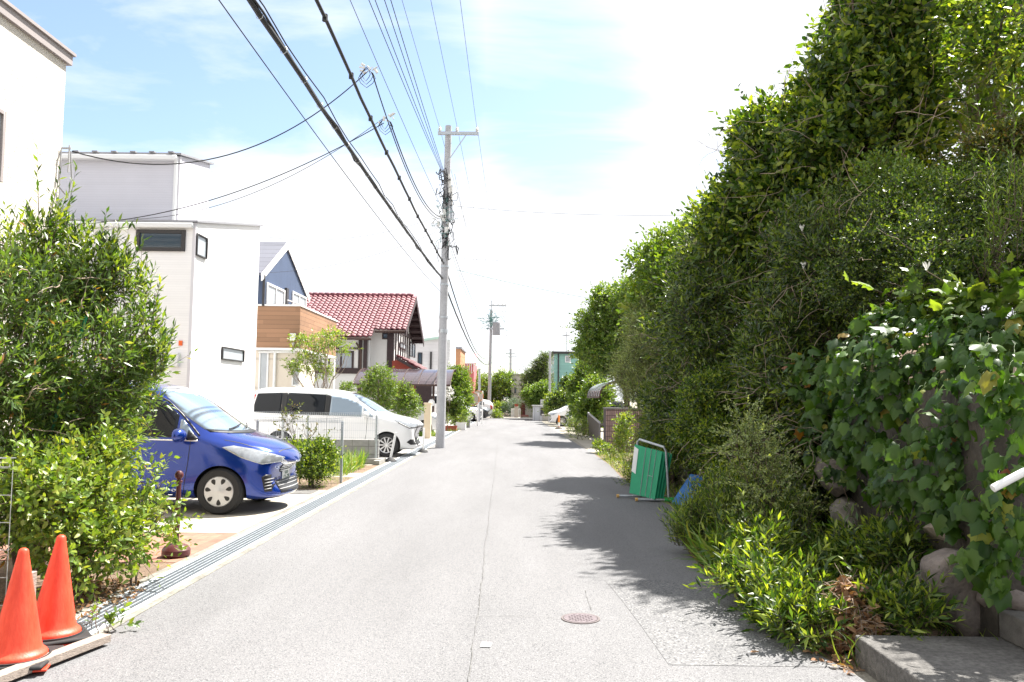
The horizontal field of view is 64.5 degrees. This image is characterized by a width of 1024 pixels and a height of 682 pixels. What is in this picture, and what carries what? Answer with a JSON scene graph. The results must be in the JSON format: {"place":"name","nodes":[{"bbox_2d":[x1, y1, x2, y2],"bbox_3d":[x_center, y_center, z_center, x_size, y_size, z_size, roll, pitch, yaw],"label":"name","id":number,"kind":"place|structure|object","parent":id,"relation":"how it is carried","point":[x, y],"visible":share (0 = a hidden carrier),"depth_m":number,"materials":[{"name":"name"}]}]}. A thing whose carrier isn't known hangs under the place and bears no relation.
{"place":"outdoors","nodes":[
{"label":"outdoors","id":0,"kind":"place"},
{"bbox_2d":[0,532,235,562],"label":"brick paving","id":1,"kind":"structure","parent":0,"point":[203,540],"depth_m":8.78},
{"bbox_2d":[161,471,190,558],"bbox_3d":[-3.744,1.715,8.148,1.118,0.845,0.270,0,-4,11],"label":"chain post","id":2,"kind":"object","parent":1,"relation":"on","point":[170,548],"visible":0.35,"depth_m":8.02,"materials":[{"name":"metal"}]},
{"bbox_2d":[107,490,325,532],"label":"concrete driveway","id":3,"kind":"structure","parent":0,"point":[246,513],"depth_m":10.94,"materials":[{"name":"concrete"}]},
{"bbox_2d":[61,380,300,514],"bbox_3d":[-5.159,1.474,11.767,4.196,1.808,2.260,1,-4,2],"label":"hatchback car","id":4,"kind":"object","parent":3,"relation":"on","point":[226,462],"visible":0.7,"depth_m":10.96,"materials":[{"name":"blue paint"}]},
{"bbox_2d":[306,292,431,406],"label":"red roofed house","id":5,"kind":"structure","parent":0,"point":[380,328],"depth_m":40.83,"materials":[{"name":"tile"}]},
{"bbox_2d":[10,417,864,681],"bbox_3d":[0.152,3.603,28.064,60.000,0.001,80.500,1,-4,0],"label":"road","id":6,"kind":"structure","parent":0,"point":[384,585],"depth_m":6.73,"materials":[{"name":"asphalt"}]},
{"bbox_2d":[0,633,110,681],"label":"timber plank","id":7,"kind":"object","parent":6,"relation":"on","point":[11,673],"visible":1,"depth_m":4.80,"materials":[{"name":"brown wood"}]},
{"bbox_2d":[432,125,478,447],"bbox_3d":[-1.875,-1.786,26.128,1.425,10.629,0.517,0,-4,13],"label":"utility pole","id":8,"kind":"object","parent":6,"relation":"on","point":[446,217],"visible":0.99,"depth_m":26.22,"materials":[{"name":"concrete"}]},
{"bbox_2d":[218,0,440,291],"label":"overhead wire","id":9,"kind":"object","parent":8,"relation":"attached to","point":[306,121],"visible":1,"depth_m":9.60,"materials":[{"name":"black"}]},
{"bbox_2d":[247,0,442,277],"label":"overhead wire","id":10,"kind":"object","parent":8,"relation":"attached to","point":[270,30],"visible":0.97,"depth_m":10.30,"materials":[{"name":"black"}]},
{"bbox_2d":[259,0,432,264],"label":"overhead wire","id":11,"kind":"object","parent":8,"relation":"attached to","point":[327,105],"visible":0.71,"depth_m":10.37,"materials":[{"name":"black"}]},
{"bbox_2d":[253,0,441,278],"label":"overhead wire","id":12,"kind":"object","parent":8,"relation":"attached to","point":[273,28],"visible":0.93,"depth_m":10.15,"materials":[{"name":"black"}]},
{"bbox_2d":[315,0,443,263],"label":"overhead wire","id":13,"kind":"object","parent":8,"relation":"attached to","point":[329,27],"visible":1,"depth_m":12.31,"materials":[{"name":"black"}]},
{"bbox_2d":[390,121,439,216],"bbox_3d":[-2.317,-4.035,20.867,0.025,0.878,11.194,1,-4,0],"label":"overhead wire","id":14,"kind":"object","parent":8,"relation":"attached to","point":[408,169],"visible":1,"depth_m":17.83,"materials":[{"name":"black"}]},
{"bbox_2d":[378,112,395,134],"bbox_3d":[-2.365,-4.105,15.291,0.345,0.418,0.112,1,-4,0],"label":"service clamp","id":15,"kind":"object","parent":14,"relation":"attached to","point":[389,115],"visible":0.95,"depth_m":15.26,"materials":[{"name":"white"}]},
{"bbox_2d":[67,123,383,224],"bbox_3d":[-5.792,-3.240,15.915,6.896,1.729,0.017,0,-4,12],"label":"overhead wire","id":16,"kind":"object","parent":15,"relation":"attached to","point":[239,190],"visible":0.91,"depth_m":15.78,"materials":[{"name":"black"}]},
{"bbox_2d":[561,613,599,623],"bbox_3d":[0.502,2.037,5.930,0.284,0.030,0.284,1,-4,0],"label":"manhole cover","id":17,"kind":"object","parent":6,"relation":"on","point":[580,618],"visible":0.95,"depth_m":5.91,"materials":[{"name":"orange metal"}]},
{"bbox_2d":[616,438,673,501],"bbox_3d":[2.246,2.067,13.064,1.060,0.972,0.516,1,-4,0],"label":"folded barrier","id":18,"kind":"object","parent":6,"relation":"on","point":[650,474],"visible":0.95,"depth_m":12.96,"materials":[{"name":"green"}]},
{"bbox_2d":[605,580,839,666],"bbox_3d":[1.408,2.050,6.061,1.038,0.001,2.367,1,-4,-3],"label":"road patch","id":19,"kind":"object","parent":6,"relation":"on","point":[680,623],"visible":0.78,"depth_m":5.70,"materials":[{"name":"asphalt"}]},
{"bbox_2d":[0,399,877,681],"bbox_3d":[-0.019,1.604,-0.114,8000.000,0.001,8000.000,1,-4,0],"label":"ground","id":20,"kind":"structure","parent":0,"point":[864,676],"depth_m":19.37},
{"bbox_2d":[0,0,76,519],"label":"cream house","id":21,"kind":"structure","parent":20,"relation":"on","point":[36,59],"depth_m":9.82,"materials":[{"name":"beige paint"}]},
{"bbox_2d":[0,108,6,181],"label":"window","id":22,"kind":"structure","parent":21,"relation":"in","point":[3,114],"depth_m":9.27,"materials":[{"name":"white glass"}]},
{"bbox_2d":[72,67,372,164],"bbox_3d":[-4.025,-3.479,11.974,4.310,2.311,0.017,4,-5,-37],"label":"overhead wire","id":23,"kind":"object","parent":21,"relation":"attached to","point":[223,155],"visible":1,"depth_m":11.76,"materials":[{"name":"black"}]},
{"bbox_2d":[0,561,173,611],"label":"soil bed","id":24,"kind":"object","parent":20,"relation":"on","point":[144,571],"visible":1,"depth_m":7.11,"materials":[{"name":"soil"}]},
{"bbox_2d":[0,575,144,620],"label":"leaf litter","id":25,"kind":"object","parent":24,"relation":"on","point":[114,598],"visible":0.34,"depth_m":6.38,"materials":[{"name":"plant"}]},
{"bbox_2d":[0,142,178,572],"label":"sapling","id":26,"kind":"object","parent":24,"relation":"on","point":[55,224],"visible":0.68,"depth_m":7.45,"materials":[{"name":"green plant"}]},
{"bbox_2d":[0,402,187,613],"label":"leafy shrub","id":27,"kind":"object","parent":24,"relation":"on","point":[74,486],"visible":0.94,"depth_m":6.21,"materials":[{"name":"green plant"}]},
{"bbox_2d":[0,215,202,575],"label":"tall bush","id":28,"kind":"object","parent":24,"relation":"on","point":[32,390],"visible":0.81,"depth_m":7.02,"materials":[{"name":"green plant"}]},
{"bbox_2d":[82,602,143,633],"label":"ground seedling","id":29,"kind":"object","parent":20,"relation":"on","point":[108,618],"visible":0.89,"depth_m":5.48,"materials":[{"name":"green plant"}]},
{"bbox_2d":[101,436,204,585],"bbox_3d":[-3.108,1.447,6.851,0.927,1.319,1.147,-1,-4,20],"label":"leafy spray","id":30,"kind":"object","parent":20,"relation":"on","point":[150,489],"visible":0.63,"depth_m":6.84,"materials":[{"name":"green plant"}]},
{"bbox_2d":[52,150,262,427],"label":"white house","id":31,"kind":"structure","parent":20,"relation":"on","point":[210,269],"depth_m":17.91,"materials":[{"name":"paint"}]},
{"bbox_2d":[136,229,185,250],"bbox_3d":[-7.197,-2.062,16.610,1.007,0.442,0.045,1,-4,0],"label":"window","id":32,"kind":"structure","parent":31,"relation":"in","point":[161,240],"depth_m":16.61,"materials":[{"name":"glass"}]},
{"bbox_2d":[196,233,207,259],"bbox_3d":[-6.477,-1.975,16.931,0.045,0.458,0.567,1,-4,0],"label":"window","id":33,"kind":"structure","parent":31,"relation":"in","point":[201,241],"depth_m":16.94,"materials":[{"name":"glass"}]},
{"bbox_2d":[221,346,244,361],"bbox_3d":[-6.490,0.316,18.889,0.045,0.292,1.448,1,-4,0],"label":"window","id":34,"kind":"structure","parent":31,"relation":"in","point":[227,353],"depth_m":18.85,"materials":[{"name":"glass"}]},
{"bbox_2d":[75,421,476,635],"bbox_3d":[-2.813,3.802,31.036,0.495,0.054,51.580,1,-4,0],"label":"gutter edging","id":35,"kind":"object","parent":20,"relation":"on","point":[163,597],"visible":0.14,"depth_m":8.11,"materials":[{"name":"concrete"}]},
{"bbox_2d":[254,241,337,391],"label":"navy house","id":36,"kind":"structure","parent":20,"relation":"on","point":[283,310],"depth_m":25.01,"materials":[{"name":"paint"}]},
{"bbox_2d":[258,353,268,389],"bbox_3d":[-7.649,0.965,24.948,0.300,1.300,0.045,1,-4,0],"label":"window","id":37,"kind":"structure","parent":36,"relation":"in","point":[263,370],"depth_m":24.95,"materials":[{"name":"glass"}]},
{"bbox_2d":[266,282,284,303],"bbox_3d":[-7.633,-1.250,26.190,0.045,1.038,1.938,1,-4,0],"label":"window","id":38,"kind":"structure","parent":36,"relation":"in","point":[274,294],"depth_m":26.07,"materials":[{"name":"glass"}]},
{"bbox_2d":[244,411,378,457],"bbox_3d":[-5.519,2.343,19.710,4.547,1.232,0.080,1,-4,0],"label":"fence","id":39,"kind":"object","parent":20,"relation":"on","point":[337,415],"visible":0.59,"depth_m":19.72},
{"bbox_2d":[279,324,363,388],"bbox_3d":[-5.758,1.395,24.347,2.572,3.856,1.558,1,-4,0],"label":"slender tree","id":40,"kind":"object","parent":20,"relation":"on","point":[294,364],"visible":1,"depth_m":24.42,"materials":[{"name":"green plant"}]},
{"bbox_2d":[297,477,352,489],"bbox_3d":[-7.047,2.590,15.047,7.760,0.001,2.300,1,-4,0],"label":"soil bed","id":41,"kind":"object","parent":20,"relation":"on","point":[327,485],"visible":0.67,"depth_m":14.79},
{"bbox_2d":[236,417,343,482],"bbox_3d":[-5.769,2.030,15.222,5.226,1.212,0.080,1,-4,1],"label":"fence","id":42,"kind":"object","parent":41,"relation":"on","point":[321,421],"visible":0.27,"depth_m":15.19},
{"bbox_2d":[273,399,340,483],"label":"climbing plant","id":43,"kind":"object","parent":41,"relation":"on","point":[294,417],"visible":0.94,"depth_m":14.90,"materials":[{"name":"green plant"}]},
{"bbox_2d":[282,430,345,488],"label":"round shrub","id":44,"kind":"object","parent":41,"relation":"on","point":[316,461],"visible":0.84,"depth_m":14.22,"materials":[{"name":"green plant"}]},
{"bbox_2d":[280,438,378,457],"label":"block wall","id":45,"kind":"structure","parent":20,"relation":"on","point":[365,445],"depth_m":19.74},
{"bbox_2d":[338,465,377,472],"bbox_3d":[-7.028,2.807,18.089,7.760,0.001,2.000,1,-4,0],"label":"soil bed","id":46,"kind":"object","parent":20,"relation":"on","point":[366,468],"visible":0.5,"depth_m":17.93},
{"bbox_2d":[298,446,370,475],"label":"grass","id":47,"kind":"structure","parent":46,"relation":"on","point":[354,461],"depth_m":17.56,"materials":[{"name":"green plant"}]},
{"bbox_2d":[379,437,434,458],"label":"concrete forecourt","id":48,"kind":"structure","parent":20,"relation":"on","point":[406,450],"depth_m":24.00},
{"bbox_2d":[253,387,423,456],"bbox_3d":[-4.793,2.227,22.569,4.689,1.848,2.300,1,-4,-1],"label":"parked van","id":49,"kind":"object","parent":48,"relation":"on","point":[269,401],"visible":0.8,"depth_m":21.77,"materials":[{"name":"white paint"}]},
{"bbox_2d":[354,361,400,409],"bbox_3d":[-4.645,2.131,27.951,1.679,2.923,1.584,1,-4,0],"label":"tree","id":50,"kind":"object","parent":48,"relation":"on","point":[377,388],"visible":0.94,"depth_m":27.85,"materials":[{"name":"green plant"}]},
{"bbox_2d":[391,378,425,417],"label":"tree","id":51,"kind":"object","parent":48,"relation":"on","point":[405,399],"visible":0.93,"depth_m":28.77,"materials":[{"name":"green plant"}]},
{"bbox_2d":[446,359,480,425],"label":"street tree","id":52,"kind":"object","parent":20,"relation":"on","point":[461,385],"visible":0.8,"depth_m":42.40,"materials":[{"name":"green plant"}]},
{"bbox_2d":[479,301,507,416],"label":"utility pole","id":53,"kind":"object","parent":20,"relation":"on","point":[496,328],"visible":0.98,"depth_m":72.00,"materials":[{"name":"concrete"}]},
{"bbox_2d":[475,364,520,414],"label":"tree","id":54,"kind":"object","parent":20,"relation":"on","point":[501,384],"visible":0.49,"depth_m":77.14,"materials":[{"name":"green plant"}]},
{"bbox_2d":[510,374,547,416],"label":"beige house","id":55,"kind":"structure","parent":20,"relation":"on","point":[522,411],"depth_m":73.83,"materials":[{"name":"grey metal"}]},
{"bbox_2d":[514,350,558,417],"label":"conifer","id":56,"kind":"object","parent":20,"relation":"on","point":[537,373],"visible":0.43,"depth_m":65.55,"materials":[{"name":"green plant"}]},
{"bbox_2d":[519,378,556,411],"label":"spreading tree","id":57,"kind":"object","parent":20,"relation":"on","point":[532,395],"visible":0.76,"depth_m":62.81,"materials":[{"name":"green plant"}]},
{"bbox_2d":[544,372,572,409],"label":"garden hedge","id":58,"kind":"object","parent":20,"relation":"on","point":[556,401],"visible":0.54,"depth_m":51.62,"materials":[{"name":"green plant"}]},
{"bbox_2d":[551,332,578,390],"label":"teal house","id":59,"kind":"structure","parent":20,"relation":"on","point":[562,366],"depth_m":69.99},
{"bbox_2d":[556,412,590,439],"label":"weed clump","id":60,"kind":"object","parent":20,"relation":"on","point":[578,431],"visible":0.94,"depth_m":33.16,"materials":[{"name":"green plant"}]},
{"bbox_2d":[558,356,617,434],"bbox_3d":[3.404,2.288,36.890,2.572,4.090,6.161,1,-4,0],"label":"garden tree","id":61,"kind":"object","parent":20,"relation":"on","point":[579,403],"visible":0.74,"depth_m":35.13,"materials":[{"name":"green plant"}]},
{"bbox_2d":[552,423,632,453],"bbox_3d":[3.602,4.702,42.903,2.080,0.001,37.700,1,-4,0],"label":"concrete apron","id":62,"kind":"object","parent":20,"relation":"on","point":[585,442],"visible":0.2,"depth_m":31.86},
{"bbox_2d":[587,412,600,443],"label":"sliding gate","id":63,"kind":"structure","parent":62,"relation":"on","point":[594,427],"depth_m":31.11,"materials":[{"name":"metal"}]},
{"bbox_2d":[604,408,641,452],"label":"brick wall","id":64,"kind":"structure","parent":62,"relation":"on","point":[611,414],"depth_m":24.86,"materials":[{"name":"brick"}]},
{"bbox_2d":[559,273,664,407],"bbox_3d":[3.734,0.664,30.733,3.441,6.503,5.020,3,-5,-29],"label":"tall tree","id":65,"kind":"object","parent":20,"relation":"on","point":[596,325],"visible":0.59,"depth_m":30.38,"materials":[{"name":"green plant"}]},
{"bbox_2d":[593,448,998,670],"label":"grass","id":66,"kind":"structure","parent":20,"relation":"on","point":[614,457],"depth_m":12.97,"materials":[{"name":"green plant"}]},
{"bbox_2d":[590,404,635,454],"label":"weed clump","id":67,"kind":"object","parent":66,"relation":"on","point":[619,428],"visible":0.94,"depth_m":22.35,"materials":[{"name":"green plant"}]},
{"bbox_2d":[616,283,651,319],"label":"fig tree","id":68,"kind":"object","parent":66,"relation":"on","point":[634,290],"visible":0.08,"depth_m":17.13,"materials":[{"name":"green plant"}]},
{"bbox_2d":[574,291,702,420],"bbox_3d":[2.936,0.731,16.392,2.808,4.303,3.284,5,-6,-43],"label":"silver shrub","id":69,"kind":"object","parent":66,"relation":"on","point":[633,351],"visible":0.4,"depth_m":16.23,"materials":[{"name":"green plant"}]},
{"bbox_2d":[613,368,703,488],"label":"hedge shrub","id":70,"kind":"object","parent":66,"relation":"on","point":[673,475],"visible":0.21,"depth_m":14.71,"materials":[{"name":"green plant"}]},
{"bbox_2d":[657,356,790,502],"bbox_3d":[2.870,1.371,11.072,1.717,2.366,4.509,1,-4,0],"label":"hedge shrub","id":71,"kind":"object","parent":66,"relation":"on","point":[696,395],"visible":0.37,"depth_m":10.94,"materials":[{"name":"green plant"}]},
{"bbox_2d":[657,438,835,549],"bbox_3d":[2.292,1.580,7.979,1.081,1.342,2.065,2,-4,-19],"label":"weed clump","id":72,"kind":"object","parent":66,"relation":"on","point":[723,495],"visible":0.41,"depth_m":7.95,"materials":[{"name":"green plant"}]},
{"bbox_2d":[683,480,870,614],"bbox_3d":[1.964,1.645,6.247,1.332,1.004,1.993,1,-4,0],"label":"weed clump","id":73,"kind":"object","parent":66,"relation":"on","point":[742,552],"visible":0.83,"depth_m":6.29,"materials":[{"name":"green plant"}]},
{"bbox_2d":[692,391,865,544],"bbox_3d":[2.506,1.339,7.515,1.455,1.760,1.424,1,-4,0],"label":"feathery weed","id":74,"kind":"object","parent":66,"relation":"on","point":[767,448],"visible":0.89,"depth_m":7.44,"materials":[{"name":"green plant"}]},
{"bbox_2d":[730,335,848,532],"bbox_3d":[3.244,1.082,9.070,1.416,2.512,2.385,1,-4,0],"label":"creeper","id":75,"kind":"object","parent":66,"relation":"on","point":[796,416],"visible":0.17,"depth_m":8.64,"materials":[{"name":"green plant"}]},
{"bbox_2d":[788,565,902,664],"bbox_3d":[2.244,1.774,5.352,0.769,0.584,0.860,3,-5,-28],"label":"dead leaf pile","id":76,"kind":"object","parent":66,"relation":"on","point":[868,624],"visible":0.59,"depth_m":5.19,"materials":[{"name":"plant"}]},
{"bbox_2d":[724,496,969,655],"bbox_3d":[2.432,1.718,5.819,1.741,1.031,2.064,1,-4,0],"label":"weed clump","id":77,"kind":"object","parent":66,"relation":"on","point":[907,601],"visible":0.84,"depth_m":5.35,"materials":[{"name":"green plant"}]},
{"bbox_2d":[645,389,1023,636],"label":"stone wall","id":78,"kind":"structure","parent":20,"relation":"on","point":[980,616],"depth_m":5.36,"materials":[{"name":"stone"}]},
{"bbox_2d":[781,297,1023,613],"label":"ivy","id":79,"kind":"object","parent":78,"relation":"attached to","point":[983,562],"visible":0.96,"depth_m":5.82,"materials":[{"name":"green plant"}]},
{"bbox_2d":[855,635,1023,681],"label":"concrete step","id":80,"kind":"object","parent":20,"relation":"on","point":[885,658],"visible":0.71,"depth_m":4.62,"materials":[{"name":"concrete"}]},
{"bbox_2d":[999,610,1023,648],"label":"concrete step","id":81,"kind":"object","parent":80,"relation":"on","point":[1011,626],"visible":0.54,"depth_m":4.87,"materials":[{"name":"concrete"}]},
{"bbox_2d":[990,467,1023,491],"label":"handrail","id":82,"kind":"object","parent":81,"relation":"on","point":[1006,480],"visible":1,"depth_m":4.37,"materials":[{"name":"white metal"}]},
{"bbox_2d":[8,0,1023,399],"label":"sky","id":83,"kind":"structure","parent":0,"point":[599,108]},
{"bbox_2d":[659,486,874,591],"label":"grass","id":84,"kind":"structure","parent":0,"point":[698,541],"depth_m":7.77,"materials":[{"name":"green plant"}]},
{"bbox_2d":[864,331,1023,389],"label":"terrace ground","id":85,"kind":"structure","parent":0,"point":[941,371],"depth_m":8.47,"materials":[{"name":"soil"}]},
{"bbox_2d":[614,203,734,357],"bbox_3d":[3.669,-0.138,16.724,3.040,5.554,4.738,1,-4,0],"label":"overgrown tree","id":86,"kind":"object","parent":85,"relation":"on","point":[647,265],"visible":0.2,"depth_m":16.63,"materials":[{"name":"green plant"}]},
{"bbox_2d":[613,201,799,479],"bbox_3d":[3.387,-0.152,12.993,3.254,4.675,4.328,1,-4,0],"label":"overgrown tree","id":87,"kind":"object","parent":85,"relation":"on","point":[700,298],"visible":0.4,"depth_m":12.58,"materials":[{"name":"green plant"}]},
{"bbox_2d":[672,293,850,484],"bbox_3d":[3.715,0.841,11.431,3.012,3.675,3.019,1,-4,0],"label":"overgrown tree","id":88,"kind":"object","parent":85,"relation":"on","point":[732,368],"visible":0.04,"depth_m":11.24,"materials":[{"name":"green plant"}]},
{"bbox_2d":[654,137,900,370],"bbox_3d":[4.115,-0.948,12.723,3.310,4.720,4.738,4,-5,-36],"label":"overgrown tree","id":89,"kind":"object","parent":85,"relation":"on","point":[729,249],"visible":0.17,"depth_m":12.20,"materials":[{"name":"green plant"}]},
{"bbox_2d":[693,143,904,514],"bbox_3d":[3.417,-0.135,9.259,3.446,4.460,2.699,4,-5,-40],"label":"hedge shrub","id":90,"kind":"object","parent":85,"relation":"on","point":[787,323],"visible":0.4,"depth_m":9.31,"materials":[{"name":"green plant"}]},
{"bbox_2d":[694,0,1004,368],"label":"vine tree","id":91,"kind":"object","parent":85,"relation":"on","point":[856,90],"visible":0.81,"depth_m":10.71,"materials":[{"name":"green plant"}]},
{"bbox_2d":[795,130,1023,355],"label":"fine leaved shrub","id":92,"kind":"object","parent":85,"relation":"on","point":[937,243],"visible":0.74,"depth_m":7.80,"materials":[{"name":"green plant"}]},
{"bbox_2d":[818,72,1023,289],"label":"feathery weed","id":93,"kind":"object","parent":85,"relation":"on","point":[998,232],"visible":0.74,"depth_m":6.68,"materials":[{"name":"green plant"}]},
{"bbox_2d":[836,133,1022,356],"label":"fine leaved shrub","id":94,"kind":"object","parent":85,"relation":"on","point":[935,177],"visible":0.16,"depth_m":8.79,"materials":[{"name":"green plant"}]},
{"bbox_2d":[843,251,1023,375],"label":"ivy","id":95,"kind":"object","parent":85,"relation":"on","point":[1010,281],"visible":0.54,"depth_m":6.44,"materials":[{"name":"green plant"}]},
{"bbox_2d":[873,0,1023,311],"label":"backlit tree","id":96,"kind":"object","parent":85,"relation":"on","point":[984,91],"visible":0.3,"depth_m":11.39,"materials":[{"name":"green plant"}]},
{"bbox_2d":[893,0,1023,98],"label":"shade tree","id":97,"kind":"object","parent":85,"relation":"on","point":[997,48],"visible":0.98,"depth_m":9.76,"materials":[{"name":"green plant"}]},
{"bbox_2d":[936,109,1023,186],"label":"brown tinged shrub","id":98,"kind":"object","parent":85,"relation":"on","point":[991,134],"visible":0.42,"depth_m":8.37,"materials":[{"name":"green plant"}]},
{"label":"concrete forecourt","id":99,"kind":"structure","parent":0,"visible":0},
{"bbox_2d":[353,368,455,431],"bbox_3d":[-4.654,2.626,35.637,4.141,2.908,3.070,1,-4,0],"label":"carport","id":100,"kind":"object","parent":99,"relation":"on","point":[421,377],"visible":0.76,"depth_m":34.95,"materials":[{"name":"grey"}]},
{"bbox_2d":[411,337,455,420],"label":"pale clad house","id":101,"kind":"structure","parent":99,"relation":"on","point":[426,355],"depth_m":53.12,"materials":[{"name":"white"}]},
{"label":"soil bed","id":102,"kind":"structure","parent":0,"visible":0},
{"bbox_2d":[0,548,63,672],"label":"traffic cone","id":103,"kind":"object","parent":102,"relation":"on","point":[20,637],"visible":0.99,"depth_m":4.69,"materials":[{"name":"plastic"}]},
{"bbox_2d":[37,535,91,645],"bbox_3d":[-2.945,1.585,5.218,0.444,0.668,0.444,4,-5,-37],"label":"traffic cone","id":104,"kind":"object","parent":102,"relation":"on","point":[59,625],"visible":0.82,"depth_m":5.15,"materials":[{"name":"plastic"}]},
{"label":"drain channel","id":105,"kind":"structure","parent":0,"visible":0},
{"bbox_2d":[76,599,153,634],"bbox_3d":[-2.953,1.996,5.811,0.334,0.052,0.994,1,-4,0],"label":"drain grating","id":106,"kind":"object","parent":105,"relation":"in","point":[135,605],"visible":0.41,"depth_m":5.92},
{"bbox_2d":[116,571,203,599],"bbox_3d":[-2.947,2.067,6.811,0.334,0.052,0.994,1,-4,0],"label":"drain grating","id":107,"kind":"object","parent":105,"relation":"in","point":[169,581],"visible":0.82,"depth_m":6.80,"materials":[{"name":"metal"}]},
{"bbox_2d":[168,550,241,572],"bbox_3d":[-2.941,2.139,7.812,0.334,0.052,0.994,1,-4,0],"label":"drain grating","id":108,"kind":"object","parent":105,"relation":"on","point":[207,561],"visible":0.85,"depth_m":7.76,"materials":[{"name":"metal"}]},
{"bbox_2d":[211,534,270,551],"bbox_3d":[-2.935,2.210,8.812,0.334,0.052,0.994,1,-4,0],"label":"drain grating","id":109,"kind":"object","parent":105,"relation":"on","point":[242,542],"visible":0.84,"depth_m":8.77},
{"bbox_2d":[244,521,294,534],"bbox_3d":[-2.929,2.281,9.813,0.334,0.052,0.994,1,-4,0],"label":"drain grating","id":110,"kind":"object","parent":105,"relation":"on","point":[270,527],"visible":0.8,"depth_m":9.77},
{"bbox_2d":[270,510,314,521],"bbox_3d":[-2.923,2.353,10.813,0.334,0.052,0.994,1,-4,0],"label":"drain grating","id":111,"kind":"object","parent":105,"relation":"on","point":[292,515],"visible":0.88,"depth_m":10.77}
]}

